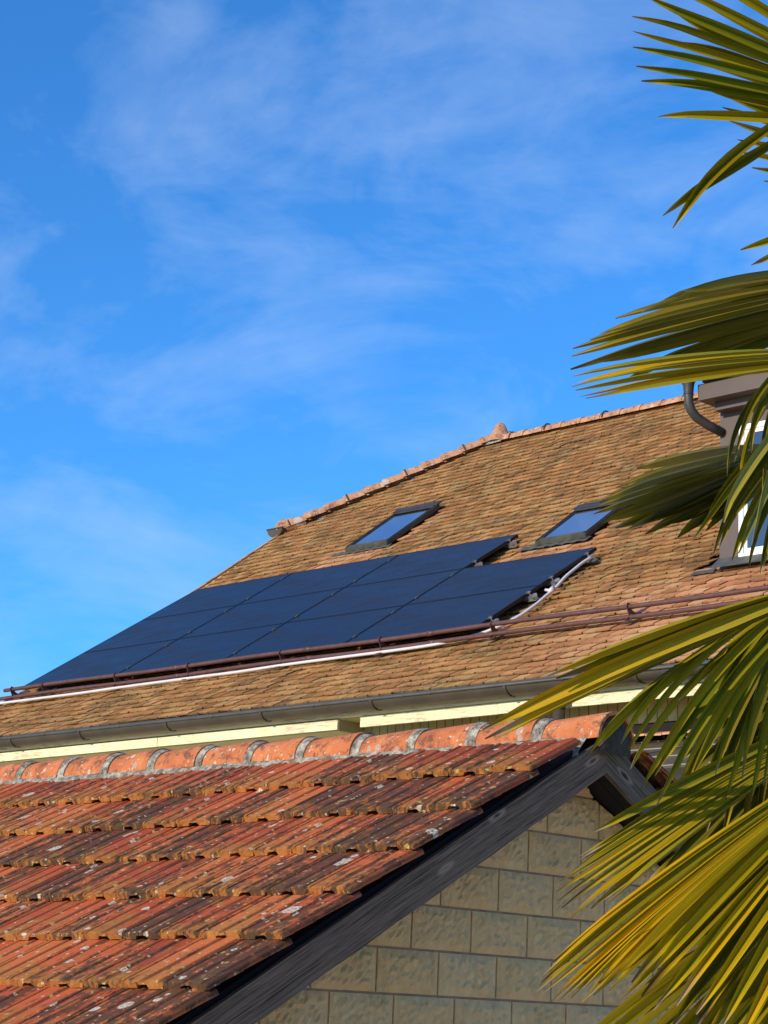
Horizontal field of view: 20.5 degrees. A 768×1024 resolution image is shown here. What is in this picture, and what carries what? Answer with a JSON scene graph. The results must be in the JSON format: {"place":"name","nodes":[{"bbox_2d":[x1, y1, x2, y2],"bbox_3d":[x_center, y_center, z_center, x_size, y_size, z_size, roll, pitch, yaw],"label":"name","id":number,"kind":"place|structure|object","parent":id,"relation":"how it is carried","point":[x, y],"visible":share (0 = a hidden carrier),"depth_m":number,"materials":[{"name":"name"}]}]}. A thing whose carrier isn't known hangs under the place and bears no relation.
{"place":"outdoors","nodes":[
{"label":"outdoors","id":0,"kind":"place"},
{"bbox_2d":[0,0,767,701],"label":"sky","id":1,"kind":"structure","parent":0,"point":[264,263],"materials":[{"name":"blue"}]},
{"label":"ground","id":2,"kind":"structure","parent":0,"visible":0},
{"bbox_2d":[0,711,761,1023],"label":"garage","id":3,"kind":"structure","parent":2,"relation":"on","point":[414,876],"depth_m":9.92,"materials":[{"name":"brown tile"}]},
{"bbox_2d":[0,373,767,779],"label":"house","id":4,"kind":"structure","parent":2,"relation":"on","point":[544,489],"depth_m":22.73,"materials":[{"name":"tile"}]},
{"bbox_2d":[0,554,596,704],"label":"conduit","id":5,"kind":"object","parent":4,"relation":"on","point":[551,589],"visible":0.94,"depth_m":22.51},
{"bbox_2d":[0,585,767,700],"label":"snow guard","id":6,"kind":"object","parent":4,"relation":"attached to","point":[495,632],"visible":0.98,"depth_m":21.46,"materials":[{"name":"brown metal"}]},
{"bbox_2d":[472,560,482,566],"bbox_3d":[-0.990,0.989,25.894,0.101,0.112,5.939,15,-18,-43],"label":"mounting rail","id":7,"kind":"object","parent":4,"relation":"attached to","point":[479,564],"visible":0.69,"depth_m":23.84,"materials":[{"name":"metal"}]},
{"bbox_2d":[143,573,291,619],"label":"solar panel","id":8,"kind":"object","parent":7,"relation":"attached to","point":[226,595],"visible":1,"depth_m":27.44,"materials":[{"name":"blue glass"}]},
{"bbox_2d":[238,555,397,604],"bbox_3d":[-0.799,0.840,26.116,1.929,0.052,1.048,-11,13,44],"label":"solar panel","id":9,"kind":"object","parent":7,"relation":"on","point":[321,579],"visible":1,"depth_m":26.09,"materials":[{"name":"blue glass"}]},
{"bbox_2d":[347,534,518,586],"bbox_3d":[0.554,0.577,24.772,1.929,0.053,1.048,-11,13,44],"label":"solar panel","id":10,"kind":"object","parent":7,"relation":"attached to","point":[440,559],"visible":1,"depth_m":24.72,"materials":[{"name":"blue glass"}]},
{"bbox_2d":[500,539,517,548],"bbox_3d":[-0.580,0.754,26.352,0.101,0.112,5.939,15,-18,-43],"label":"mounting rail","id":11,"kind":"object","parent":4,"relation":"attached to","point":[512,544],"visible":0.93,"depth_m":24.30,"materials":[{"name":"metal"}]},
{"bbox_2d":[520,591,538,601],"bbox_3d":[-1.224,1.378,24.203,0.101,0.112,7.864,15,-18,-43],"label":"mounting rail","id":12,"kind":"object","parent":4,"relation":"attached to","point":[532,597],"visible":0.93,"depth_m":21.48,"materials":[{"name":"metal"}]},
{"bbox_2d":[544,576,559,586],"bbox_3d":[-0.973,1.235,24.483,0.101,0.112,7.864,15,-18,-43],"label":"mounting rail","id":13,"kind":"object","parent":4,"relation":"attached to","point":[554,582],"visible":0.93,"depth_m":21.77,"materials":[{"name":"metal"}]},
{"bbox_2d":[84,605,236,652],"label":"solar panel","id":14,"kind":"object","parent":13,"relation":"on","point":[167,628],"visible":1,"depth_m":26.70,"materials":[{"name":"blue glass"}]},
{"bbox_2d":[180,588,342,638],"bbox_3d":[-1.459,1.217,25.377,1.929,0.053,1.048,-11,13,44],"label":"solar panel","id":15,"kind":"object","parent":13,"relation":"on","point":[264,613],"visible":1,"depth_m":25.35,"materials":[{"name":"blue glass"}]},
{"bbox_2d":[287,569,461,622],"bbox_3d":[-0.106,0.954,24.034,1.929,0.053,1.048,-11,13,44],"label":"solar panel","id":16,"kind":"object","parent":13,"relation":"on","point":[379,595],"visible":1,"depth_m":24.01,"materials":[{"name":"blue glass"}]},
{"bbox_2d":[406,547,596,604],"bbox_3d":[1.247,0.692,22.690,1.929,0.053,1.048,-11,13,44],"label":"solar panel","id":17,"kind":"object","parent":13,"relation":"on","point":[539,571],"visible":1,"depth_m":22.63,"materials":[{"name":"blue glass"}]},
{"bbox_2d":[579,552,596,562],"bbox_3d":[-0.564,1.000,24.941,0.101,0.112,7.864,15,-18,-43],"label":"mounting rail","id":18,"kind":"object","parent":4,"relation":"attached to","point":[592,557],"visible":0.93,"depth_m":22.21,"materials":[{"name":"metal"}]},
{"bbox_3d":[-1.634,1.612,23.745,0.101,0.111,7.864,15,-18,-43],"label":"mounting rail","id":19,"kind":"object","parent":4,"relation":"attached to","visible":0},
{"bbox_2d":[25,639,177,689],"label":"solar panel","id":20,"kind":"object","parent":19,"relation":"attached to","point":[102,662],"visible":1,"depth_m":25.98,"materials":[{"name":"blue glass"}]},
{"bbox_2d":[120,623,284,672],"bbox_3d":[-2.119,1.594,24.639,1.929,0.054,1.048,-11,13,44],"label":"solar panel","id":21,"kind":"object","parent":19,"relation":"on","point":[203,648],"visible":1,"depth_m":24.63,"materials":[{"name":"blue glass"}]},
{"bbox_2d":[226,605,403,662],"bbox_3d":[-0.766,1.332,23.295,1.929,0.053,1.048,-11,13,44],"label":"solar panel","id":22,"kind":"object","parent":19,"relation":"on","point":[337,629],"visible":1,"depth_m":23.29,"materials":[{"name":"blue glass"}]},
{"bbox_2d":[347,585,539,641],"bbox_3d":[0.587,1.069,21.951,1.929,0.052,1.048,-11,13,44],"label":"solar panel","id":23,"kind":"object","parent":19,"relation":"attached to","point":[444,614],"visible":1,"depth_m":21.91,"materials":[{"name":"blue glass"}]},
{"bbox_2d":[481,0,767,1023],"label":"palm tree","id":24,"kind":"object","parent":2,"relation":"on","point":[705,888],"visible":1,"depth_m":3.95,"materials":[{"name":"green plant"}]},
{"bbox_2d":[631,729,726,767],"bbox_3d":[2.625,3.966,15.505,2.626,5.322,4.672,15,-18,-43],"label":"glass canopy","id":25,"kind":"object","parent":2,"relation":"on","point":[652,748],"visible":0.09,"depth_m":17.11,"materials":[{"name":"glass"}]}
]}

